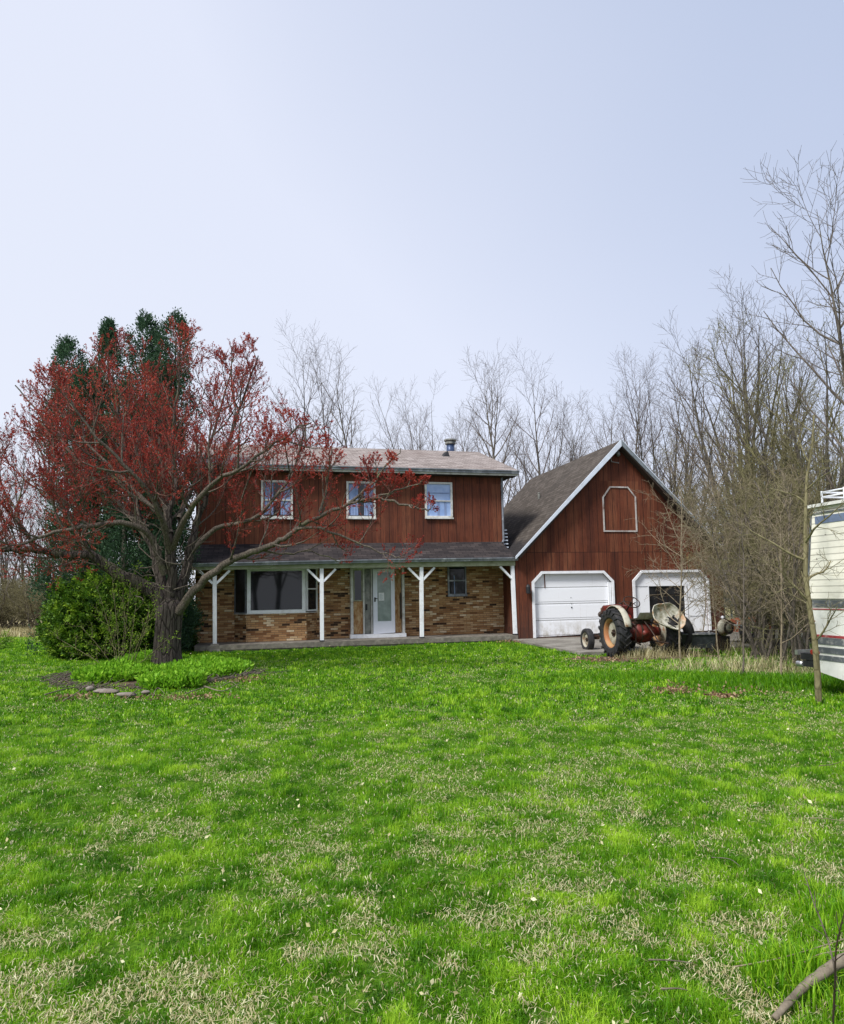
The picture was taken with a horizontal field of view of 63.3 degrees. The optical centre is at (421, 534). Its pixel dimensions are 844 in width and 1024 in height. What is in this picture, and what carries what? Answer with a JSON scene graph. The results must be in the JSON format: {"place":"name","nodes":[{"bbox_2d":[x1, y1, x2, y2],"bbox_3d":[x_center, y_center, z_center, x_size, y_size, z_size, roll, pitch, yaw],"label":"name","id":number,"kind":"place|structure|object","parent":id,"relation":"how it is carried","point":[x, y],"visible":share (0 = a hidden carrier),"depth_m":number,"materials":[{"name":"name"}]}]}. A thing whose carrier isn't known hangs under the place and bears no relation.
{"place":"outdoors","nodes":[
{"label":"outdoors","id":0,"kind":"place"},
{"bbox_2d":[0,623,41,637],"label":"field grass","id":1,"kind":"structure","parent":0,"point":[16,631],"depth_m":31.79,"materials":[{"name":"plant"}]},
{"bbox_2d":[0,600,843,1023],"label":"ground","id":2,"kind":"structure","parent":0,"point":[192,928],"depth_m":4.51,"materials":[{"name":"plant"}]},
{"bbox_2d":[0,629,17,648],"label":"bush","id":3,"kind":"object","parent":2,"relation":"on","point":[4,643],"visible":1,"depth_m":22.91,"materials":[{"name":"green plant"}]},
{"bbox_2d":[0,563,39,624],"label":"brush shrub","id":4,"kind":"object","parent":2,"relation":"on","point":[16,587],"visible":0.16,"depth_m":39.75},
{"bbox_2d":[0,421,43,624],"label":"bare tree","id":5,"kind":"object","parent":2,"relation":"on","point":[23,564],"visible":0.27,"depth_m":46.10,"materials":[{"name":"grey plant"}]},
{"bbox_2d":[0,574,44,630],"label":"brush shrub","id":6,"kind":"object","parent":2,"relation":"on","point":[28,607],"visible":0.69,"depth_m":34.47,"materials":[{"name":"plant"}]},
{"bbox_2d":[0,582,45,627],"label":"brush shrub","id":7,"kind":"object","parent":2,"relation":"on","point":[19,610],"visible":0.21,"depth_m":36.74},
{"bbox_2d":[0,575,49,624],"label":"brush shrub","id":8,"kind":"object","parent":2,"relation":"on","point":[11,600],"visible":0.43,"depth_m":36.35,"materials":[{"name":"plant"}]},
{"bbox_2d":[0,480,49,625],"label":"bare tree","id":9,"kind":"object","parent":2,"relation":"on","point":[6,561],"visible":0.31,"depth_m":42.21,"materials":[{"name":"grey plant"}]},
{"bbox_2d":[0,564,55,625],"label":"brush shrub","id":10,"kind":"object","parent":2,"relation":"on","point":[11,591],"visible":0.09,"depth_m":39.30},
{"bbox_2d":[0,573,67,628],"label":"brush shrub","id":11,"kind":"object","parent":2,"relation":"on","point":[2,610],"visible":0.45,"depth_m":35.77,"materials":[{"name":"plant"}]},
{"bbox_2d":[0,473,101,623],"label":"bare tree","id":12,"kind":"object","parent":2,"relation":"on","point":[7,555],"visible":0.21,"depth_m":39.53,"materials":[{"name":"grey plant"}]},
{"bbox_2d":[22,333,91,655],"bbox_3d":[-10.429,-0.922,19.914,2.073,10.057,2.116,1,-5,-23],"label":"columnar cedar","id":13,"kind":"object","parent":2,"relation":"on","point":[66,346],"visible":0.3,"depth_m":19.63,"materials":[{"name":"green plant"}]},
{"bbox_2d":[12,478,116,565],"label":"bare tree","id":14,"kind":"object","parent":2,"relation":"on","point":[38,515],"visible":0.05,"depth_m":46.31,"materials":[{"name":"grey plant"}]},
{"bbox_2d":[51,357,121,637],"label":"columnar cedar","id":15,"kind":"object","parent":2,"relation":"on","point":[93,396],"visible":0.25,"depth_m":19.37,"materials":[{"name":"green plant"}]},
{"bbox_2d":[93,688,118,693],"bbox_3d":[-5.269,2.615,11.451,0.503,0.100,0.207,-3,-5,17],"label":"edging stone","id":16,"kind":"object","parent":2,"relation":"on","point":[105,690],"visible":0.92,"depth_m":11.38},
{"bbox_2d":[83,316,131,560],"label":"columnar cedar","id":17,"kind":"object","parent":2,"relation":"on","point":[106,326],"visible":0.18,"depth_m":20.70,"materials":[{"name":"green plant"}]},
{"bbox_2d":[32,563,186,659],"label":"evergreen bush","id":18,"kind":"object","parent":2,"relation":"on","point":[64,605],"visible":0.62,"depth_m":18.06,"materials":[{"name":"green plant"}]},
{"bbox_2d":[47,560,180,666],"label":"leafing shrub","id":19,"kind":"object","parent":2,"relation":"on","point":[116,625],"visible":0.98,"depth_m":13.78,"materials":[{"name":"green plant"}]},
{"bbox_2d":[85,379,156,657],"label":"columnar cedar","id":20,"kind":"object","parent":2,"relation":"on","point":[123,560],"visible":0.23,"depth_m":18.94,"materials":[{"name":"green plant"}]},
{"bbox_2d":[116,692,136,696],"bbox_3d":[-4.766,2.577,11.060,0.349,0.078,0.163,-2,-5,12],"label":"edging stone","id":21,"kind":"object","parent":2,"relation":"on","point":[123,694],"visible":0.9,"depth_m":11.01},
{"bbox_2d":[104,308,165,570],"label":"columnar cedar","id":22,"kind":"object","parent":2,"relation":"on","point":[142,324],"visible":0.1,"depth_m":20.41,"materials":[{"name":"green plant"}]},
{"bbox_2d":[35,666,274,690],"bbox_3d":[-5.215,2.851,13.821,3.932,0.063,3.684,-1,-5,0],"label":"mulch bed","id":23,"kind":"object","parent":2,"relation":"on","point":[133,681],"visible":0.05,"depth_m":12.72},
{"bbox_2d":[125,352,193,651],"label":"columnar cedar","id":24,"kind":"object","parent":2,"relation":"on","point":[151,527],"visible":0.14,"depth_m":19.43,"materials":[{"name":"green plant"}]},
{"bbox_2d":[70,649,253,689],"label":"ground plants","id":25,"kind":"object","parent":2,"relation":"on","point":[187,670],"visible":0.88,"depth_m":12.97,"materials":[{"name":"green plant"}]},
{"bbox_2d":[146,307,207,653],"bbox_3d":[-7.301,-1.403,20.153,2.003,10.829,1.891,-5,-6,39],"label":"columnar cedar","id":26,"kind":"object","parent":2,"relation":"on","point":[166,341],"visible":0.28,"depth_m":20.03,"materials":[{"name":"green plant"}]},
{"bbox_2d":[181,580,203,649],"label":"evergreen bush","id":27,"kind":"object","parent":2,"relation":"on","point":[195,640],"visible":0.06,"depth_m":20.87,"materials":[{"name":"green plant"}]},
{"bbox_2d":[0,316,439,663],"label":"red budded tree","id":28,"kind":"object","parent":2,"relation":"on","point":[173,600],"visible":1,"depth_m":14.20,"materials":[{"name":"plant"}]},
{"bbox_2d":[206,390,371,447],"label":"bare tree","id":29,"kind":"object","parent":2,"relation":"on","point":[296,431],"visible":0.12,"depth_m":42.45,"materials":[{"name":"grey plant"}]},
{"bbox_2d":[261,314,338,446],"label":"bare tree","id":30,"kind":"object","parent":2,"relation":"on","point":[310,398],"visible":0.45,"depth_m":34.07,"materials":[{"name":"grey plant"}]},
{"bbox_2d":[289,321,357,447],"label":"bare tree","id":31,"kind":"object","parent":2,"relation":"on","point":[322,359],"visible":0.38,"depth_m":34.79,"materials":[{"name":"grey plant"}]},
{"bbox_2d":[300,342,378,448],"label":"bare tree","id":32,"kind":"object","parent":2,"relation":"on","point":[341,421],"visible":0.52,"depth_m":32.85,"materials":[{"name":"grey plant"}]},
{"bbox_2d":[183,438,518,651],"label":"house","id":33,"kind":"structure","parent":2,"relation":"on","point":[447,586],"depth_m":22.19,"materials":[{"name":"wood"}]},
{"bbox_2d":[234,570,246,613],"bbox_3d":[-5.628,1.733,21.225,0.553,1.415,0.040,-5,-6,37],"label":"bay side window","id":34,"kind":"structure","parent":33,"relation":"in","point":[240,576],"depth_m":21.21,"materials":[{"name":"glass"}]},
{"bbox_2d":[247,569,305,613],"bbox_3d":[-4.513,1.720,21.259,1.780,1.425,0.050,0,-5,-14],"label":"picture window","id":35,"kind":"structure","parent":33,"relation":"in","point":[268,590],"depth_m":21.25,"materials":[{"name":"glass"}]},
{"bbox_2d":[260,480,293,518],"bbox_3d":[-4.631,-1.124,21.866,1.030,1.250,0.090,0,-5,-14],"label":"window","id":36,"kind":"structure","parent":33,"relation":"in","point":[277,486],"depth_m":21.88,"materials":[{"name":"glass"}]},
{"bbox_2d":[306,569,317,610],"bbox_3d":[-3.498,1.720,21.735,0.055,1.380,0.559,-3,-5,26],"label":"bay side window","id":37,"kind":"structure","parent":33,"relation":"in","point":[311,583],"depth_m":21.72,"materials":[{"name":"white paint"}]},
{"bbox_2d":[346,481,375,518],"bbox_3d":[-1.998,-1.138,22.502,1.000,1.250,0.090,0,-5,-14],"label":"window","id":38,"kind":"structure","parent":33,"relation":"in","point":[354,512],"depth_m":22.49,"materials":[{"name":"glass"}]},
{"bbox_2d":[364,570,370,633],"bbox_3d":[-1.770,2.170,22.264,0.200,2.050,0.040,0,-5,-14],"label":"inner door","id":39,"kind":"structure","parent":33,"relation":"in","point":[367,588],"depth_m":22.25,"materials":[{"name":"wood"}]},
{"bbox_2d":[373,569,394,633],"bbox_3d":[-1.230,2.147,22.200,0.710,2.095,0.090,0,-5,-14],"label":"storm door","id":40,"kind":"structure","parent":33,"relation":"in","point":[383,593],"depth_m":22.21,"materials":[{"name":"white glass"}]},
{"bbox_2d":[424,482,453,518],"bbox_3d":[0.565,-1.163,23.121,1.000,1.250,0.090,0,-5,-14],"label":"window","id":41,"kind":"structure","parent":33,"relation":"in","point":[442,491],"depth_m":23.15,"materials":[{"name":"glass"}]},
{"bbox_2d":[447,566,467,598],"bbox_3d":[1.187,1.597,23.074,0.700,1.120,0.090,0,-5,-14],"label":"window","id":42,"kind":"structure","parent":33,"relation":"in","point":[456,576],"depth_m":23.09,"materials":[{"name":"glass"}]},
{"bbox_2d":[0,521,722,617],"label":"background woods","id":43,"kind":"object","parent":2,"relation":"on","point":[48,565],"depth_m":69.95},
{"bbox_2d":[44,639,788,701],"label":"leaf litter","id":44,"kind":"object","parent":2,"relation":"on","point":[720,694],"visible":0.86,"depth_m":10.88,"materials":[{"name":"plant"}]},
{"bbox_2d":[0,644,843,1023],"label":"scattered leaves","id":45,"kind":"object","parent":2,"relation":"on","point":[390,834],"visible":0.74,"depth_m":4.52,"materials":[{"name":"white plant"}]},
{"bbox_2d":[364,373,485,451],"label":"bare tree","id":46,"kind":"object","parent":2,"relation":"on","point":[420,444],"visible":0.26,"depth_m":37.93,"materials":[{"name":"grey plant"}]},
{"bbox_2d":[370,401,559,497],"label":"bare tree","id":47,"kind":"object","parent":2,"relation":"on","point":[458,440],"visible":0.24,"depth_m":42.08,"materials":[{"name":"grey plant"}]},
{"bbox_2d":[459,339,532,506],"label":"bare tree","id":48,"kind":"object","parent":2,"relation":"on","point":[491,435],"visible":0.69,"depth_m":33.29,"materials":[{"name":"grey plant"}]},
{"bbox_2d":[466,354,528,505],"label":"bare tree","id":49,"kind":"object","parent":2,"relation":"on","point":[495,442],"visible":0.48,"depth_m":37.43,"materials":[{"name":"grey plant"}]},
{"bbox_2d":[441,376,596,500],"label":"bare tree","id":50,"kind":"object","parent":2,"relation":"on","point":[548,467],"visible":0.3,"depth_m":42.94,"materials":[{"name":"grey plant"}]},
{"bbox_2d":[493,341,567,502],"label":"bare tree","id":51,"kind":"object","parent":2,"relation":"on","point":[536,451],"visible":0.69,"depth_m":36.11,"materials":[{"name":"grey plant"}]},
{"bbox_2d":[515,412,613,478],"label":"bare tree","id":52,"kind":"object","parent":2,"relation":"on","point":[572,455],"visible":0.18,"depth_m":45.96,"materials":[{"name":"grey plant"}]},
{"bbox_2d":[545,397,593,467],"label":"bare tree","id":53,"kind":"object","parent":2,"relation":"on","point":[576,429],"visible":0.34,"depth_m":39.48,"materials":[{"name":"grey plant"}]},
{"bbox_2d":[588,379,633,451],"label":"bare tree","id":54,"kind":"object","parent":2,"relation":"on","point":[611,433],"visible":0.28,"depth_m":43.97,"materials":[{"name":"grey plant"}]},
{"bbox_2d":[503,439,725,638],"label":"garage","id":55,"kind":"structure","parent":2,"relation":"on","point":[570,529],"depth_m":23.30,"materials":[{"name":"red"}]},
{"bbox_2d":[532,571,614,637],"bbox_3d":[5.032,2.283,22.784,2.963,2.164,0.184,0,-5,-14],"label":"garage door","id":56,"kind":"structure","parent":55,"relation":"in","point":[564,603],"depth_m":22.79,"materials":[{"name":"white paint"}]},
{"bbox_2d":[632,570,711,631],"bbox_3d":[8.596,2.290,23.631,2.963,2.164,0.163,0,-5,-14],"label":"garage door","id":57,"kind":"structure","parent":55,"relation":"in","point":[643,586],"depth_m":23.71,"materials":[{"name":"white paint"}]},
{"bbox_2d":[608,346,670,476],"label":"bare tree","id":58,"kind":"object","parent":2,"relation":"on","point":[639,412],"visible":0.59,"depth_m":33.68,"materials":[{"name":"grey plant"}]},
{"bbox_2d":[558,654,721,662],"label":"grass","id":59,"kind":"structure","parent":2,"relation":"on","point":[624,660],"depth_m":15.69,"materials":[{"name":"plant"}]},
{"bbox_2d":[575,345,717,494],"bbox_3d":[11.527,-1.972,35.117,6.562,12.990,11.776,-1,-5,-2],"label":"bare tree","id":60,"kind":"object","parent":2,"relation":"on","point":[651,440],"visible":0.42,"depth_m":32.28,"materials":[{"name":"grey plant"}]},
{"bbox_2d":[630,380,686,502],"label":"bare tree","id":61,"kind":"object","parent":2,"relation":"on","point":[656,437],"visible":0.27,"depth_m":40.31,"materials":[{"name":"grey plant"}]},
{"bbox_2d":[625,441,730,661],"bbox_3d":[5.462,0.405,14.754,2.214,4.822,2.669,-3,-5,24],"label":"sapling","id":62,"kind":"object","parent":2,"relation":"on","point":[681,564],"visible":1,"depth_m":14.88,"materials":[{"name":"plant"}]},
{"bbox_2d":[638,339,721,526],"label":"bare tree","id":63,"kind":"object","parent":2,"relation":"on","point":[686,462],"visible":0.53,"depth_m":29.82,"materials":[{"name":"grey plant"}]},
{"bbox_2d":[629,402,731,525],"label":"bare tree","id":64,"kind":"object","parent":2,"relation":"on","point":[690,464],"visible":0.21,"depth_m":33.95,"materials":[{"name":"grey plant"}]},
{"bbox_2d":[678,616,693,651],"bbox_3d":[6.068,2.370,16.610,1.000,1.000,0.260,-5,-6,38],"label":"machine wheel","id":65,"kind":"object","parent":2,"relation":"on","point":[688,628],"visible":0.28,"depth_m":16.28,"materials":[{"name":"rubber"}]},
{"bbox_2d":[680,632,717,652],"bbox_3d":[6.598,2.603,16.478,0.867,0.495,0.593,-2,-5,9],"label":"plastic tub","id":66,"kind":"object","parent":2,"relation":"on","point":[705,638],"visible":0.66,"depth_m":16.24,"materials":[{"name":"plastic"}]},
{"bbox_2d":[662,472,759,651],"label":"sapling","id":67,"kind":"object","parent":2,"relation":"on","point":[700,549],"visible":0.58,"depth_m":17.05,"materials":[{"name":"plant"}]},
{"bbox_2d":[645,431,784,658],"bbox_3d":[6.599,0.156,15.310,2.880,5.372,2.666,-1,-5,0],"label":"sapling","id":68,"kind":"object","parent":2,"relation":"on","point":[694,507],"visible":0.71,"depth_m":15.13,"materials":[{"name":"plant"}]},
{"bbox_2d":[613,636,823,674],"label":"dry weeds","id":69,"kind":"object","parent":2,"relation":"on","point":[761,666],"visible":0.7,"depth_m":13.53,"materials":[{"name":"beige plant"}]},
{"bbox_2d":[707,616,741,650],"bbox_3d":[7.674,2.457,17.185,0.971,0.865,0.600,1,-5,-23],"label":"engine","id":70,"kind":"object","parent":2,"relation":"on","point":[722,633],"visible":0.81,"depth_m":16.92,"materials":[{"name":"metal"}]},
{"bbox_2d":[681,487,782,673],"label":"sapling","id":71,"kind":"object","parent":2,"relation":"on","point":[744,590],"visible":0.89,"depth_m":12.27,"materials":[{"name":"plant"}]},
{"bbox_2d":[658,451,816,653],"bbox_3d":[8.180,0.517,17.066,3.207,4.951,4.213,1,-5,-24],"label":"brush shrub","id":72,"kind":"object","parent":2,"relation":"on","point":[756,624],"visible":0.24,"depth_m":16.79,"materials":[{"name":"plant"}]},
{"bbox_2d":[696,321,779,503],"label":"bare tree","id":73,"kind":"object","parent":2,"relation":"on","point":[723,406],"visible":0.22,"depth_m":34.38,"materials":[{"name":"grey plant"}]},
{"bbox_2d":[669,450,809,659],"bbox_3d":[7.017,0.461,14.874,3.300,4.695,2.714,1,-5,-27],"label":"brush shrub","id":74,"kind":"object","parent":2,"relation":"on","point":[762,651],"visible":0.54,"depth_m":14.81,"materials":[{"name":"plant"}]},
{"bbox_2d":[650,447,831,609],"bbox_3d":[13.067,0.032,27.665,8.694,7.579,5.158,2,-6,-36],"label":"brush shrub","id":75,"kind":"object","parent":2,"relation":"on","point":[699,487],"visible":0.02,"depth_m":26.86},
{"bbox_2d":[647,438,837,614],"bbox_3d":[12.798,0.022,27.492,8.694,7.579,5.158,3,-6,-40],"label":"brush shrub","id":76,"kind":"object","parent":2,"relation":"on","point":[695,490],"visible":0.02,"depth_m":26.76,"materials":[{"name":"plant"}]},
{"bbox_2d":[652,279,835,617],"bbox_3d":[11.104,-2.433,24.182,5.342,12.108,6.742,2,-6,-35],"label":"bare tree","id":77,"kind":"object","parent":2,"relation":"on","point":[694,409],"visible":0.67,"depth_m":23.91,"materials":[{"name":"brown plant"}]},
{"bbox_2d":[684,455,813,657],"bbox_3d":[7.868,0.508,15.600,3.300,4.695,2.714,-1,-5,0],"label":"brush shrub","id":78,"kind":"object","parent":2,"relation":"on","point":[758,636],"visible":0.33,"depth_m":15.66,"materials":[{"name":"plant"}]},
{"bbox_2d":[674,462,829,654],"bbox_3d":[8.273,0.680,16.490,2.915,4.501,3.830,2,-6,-34],"label":"brush shrub","id":79,"kind":"object","parent":2,"relation":"on","point":[768,631],"visible":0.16,"depth_m":16.16,"materials":[{"name":"plant"}]},
{"bbox_2d":[692,266,817,522],"bbox_3d":[11.199,-3.025,22.994,4.434,13.066,3.793,-1,-5,0],"label":"bare tree","id":80,"kind":"object","parent":2,"relation":"on","point":[743,376],"visible":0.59,"depth_m":23.23,"materials":[{"name":"grey plant"}]},
{"bbox_2d":[689,353,825,525],"bbox_3d":[10.355,-0.905,19.846,3.981,8.281,5.244,0,-5,-15],"label":"bare tree","id":81,"kind":"object","parent":2,"relation":"on","point":[776,426],"visible":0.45,"depth_m":19.47,"materials":[{"name":"grey plant"}]},
{"bbox_2d":[681,291,843,538],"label":"bare tree","id":82,"kind":"object","parent":2,"relation":"on","point":[826,440],"visible":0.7,"depth_m":18.28,"materials":[{"name":"brown plant"}]},
{"bbox_2d":[732,467,811,674],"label":"sapling","id":83,"kind":"object","parent":2,"relation":"on","point":[780,558],"visible":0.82,"depth_m":11.69,"materials":[{"name":"plant"}]},
{"bbox_2d":[709,456,838,665],"bbox_3d":[7.408,0.512,14.334,3.830,4.501,2.915,3,-7,-43],"label":"brush shrub","id":84,"kind":"object","parent":2,"relation":"on","point":[785,618],"visible":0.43,"depth_m":14.32,"materials":[{"name":"plant"}]},
{"bbox_2d":[738,463,820,667],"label":"brush shrub","id":85,"kind":"object","parent":2,"relation":"on","point":[791,614],"visible":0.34,"depth_m":13.01,"materials":[{"name":"plant"}]},
{"bbox_2d":[729,393,843,701],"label":"sapling","id":86,"kind":"object","parent":2,"relation":"on","point":[815,651],"visible":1,"depth_m":9.43,"materials":[{"name":"plant"}]},
{"bbox_2d":[732,145,843,502],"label":"bare tree","id":87,"kind":"object","parent":2,"relation":"on","point":[839,325],"visible":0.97,"depth_m":15.72,"materials":[{"name":"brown plant"}]},
{"bbox_2d":[733,939,843,966],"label":"fallen stick","id":88,"kind":"object","parent":2,"relation":"on","point":[783,957],"visible":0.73,"depth_m":2.78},
{"bbox_2d":[748,312,837,494],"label":"bare tree","id":89,"kind":"object","parent":2,"relation":"on","point":[802,389],"visible":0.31,"depth_m":24.80,"materials":[{"name":"grey plant"}]},
{"bbox_2d":[750,446,843,612],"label":"brush shrub","id":90,"kind":"object","parent":2,"relation":"on","point":[823,482],"visible":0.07,"depth_m":16.99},
{"bbox_2d":[759,340,836,498],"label":"bare tree","id":91,"kind":"object","parent":2,"relation":"on","point":[804,412],"visible":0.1,"depth_m":26.62,"materials":[{"name":"grey plant"}]},
{"bbox_2d":[758,392,843,502],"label":"bare tree","id":92,"kind":"object","parent":2,"relation":"on","point":[817,444],"visible":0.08,"depth_m":29.07,"materials":[{"name":"grey plant"}]},
{"bbox_2d":[771,952,843,1020],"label":"fallen stick","id":93,"kind":"object","parent":2,"relation":"on","point":[787,1003],"visible":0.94,"depth_m":2.56,"materials":[{"name":"brown wood"}]},
{"bbox_2d":[795,487,843,679],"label":"camper","id":94,"kind":"object","parent":2,"relation":"on","point":[831,649],"visible":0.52,"depth_m":9.89,"materials":[{"name":"beige"}]},
{"bbox_2d":[804,872,839,998],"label":"bramble stem","id":95,"kind":"object","parent":2,"relation":"on","point":[822,925],"visible":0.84,"depth_m":2.65,"materials":[{"name":"plant"}]},
{"bbox_2d":[829,912,843,1023],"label":"bramble stem","id":96,"kind":"object","parent":2,"relation":"on","point":[834,991],"visible":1,"depth_m":2.41,"materials":[{"name":"plant"}]},
{"bbox_2d":[0,0,843,594],"label":"sky","id":97,"kind":"structure","parent":0,"point":[421,182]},
{"bbox_2d":[512,632,810,654],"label":"driveway","id":98,"kind":"structure","parent":0,"point":[570,644],"depth_m":19.38,"materials":[{"name":"concrete"}]},
{"bbox_2d":[580,596,685,656],"bbox_3d":[5.127,2.227,16.885,1.734,1.437,2.786,0,-5,-10],"label":"old tractor","id":99,"kind":"object","parent":98,"relation":"on","point":[621,630],"visible":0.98,"depth_m":16.04,"materials":[{"name":"metal"}]},
{"bbox_2d":[650,427,838,608],"bbox_3d":[10.800,-0.038,21.425,7.691,6.705,4.563,2,-6,-32],"label":"brush shrub","id":100,"kind":"object","parent":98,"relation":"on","point":[710,497],"visible":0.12,"depth_m":21.10,"materials":[{"name":"plant"}]},
{"bbox_2d":[688,459,800,616],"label":"brush shrub","id":101,"kind":"object","parent":98,"relation":"on","point":[728,515],"visible":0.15,"depth_m":19.94,"materials":[{"name":"plant"}]},
{"bbox_2d":[724,617,785,643],"bbox_3d":[9.370,2.523,19.222,2.532,1.019,0.870,0,-5,-14],"label":"rusty implement","id":102,"kind":"object","parent":98,"relation":"on","point":[741,632],"visible":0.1,"depth_m":18.72,"materials":[{"name":"orange paint"}]},
{"bbox_2d":[673,422,843,641],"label":"brush shrub","id":103,"kind":"object","parent":98,"relation":"on","point":[738,512],"visible":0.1,"depth_m":19.74,"materials":[{"name":"plant"}]},
{"bbox_2d":[702,431,843,644],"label":"brush shrub","id":104,"kind":"object","parent":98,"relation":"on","point":[772,493],"visible":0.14,"depth_m":17.32,"materials":[{"name":"plant"}]},
{"bbox_2d":[748,452,843,635],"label":"brush shrub","id":105,"kind":"object","parent":98,"relation":"on","point":[819,487],"visible":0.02,"depth_m":19.45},
{"bbox_2d":[535,668,843,1023],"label":"tall grass","id":106,"kind":"structure","parent":0,"point":[784,965],"depth_m":3.08,"materials":[{"name":"plant"}]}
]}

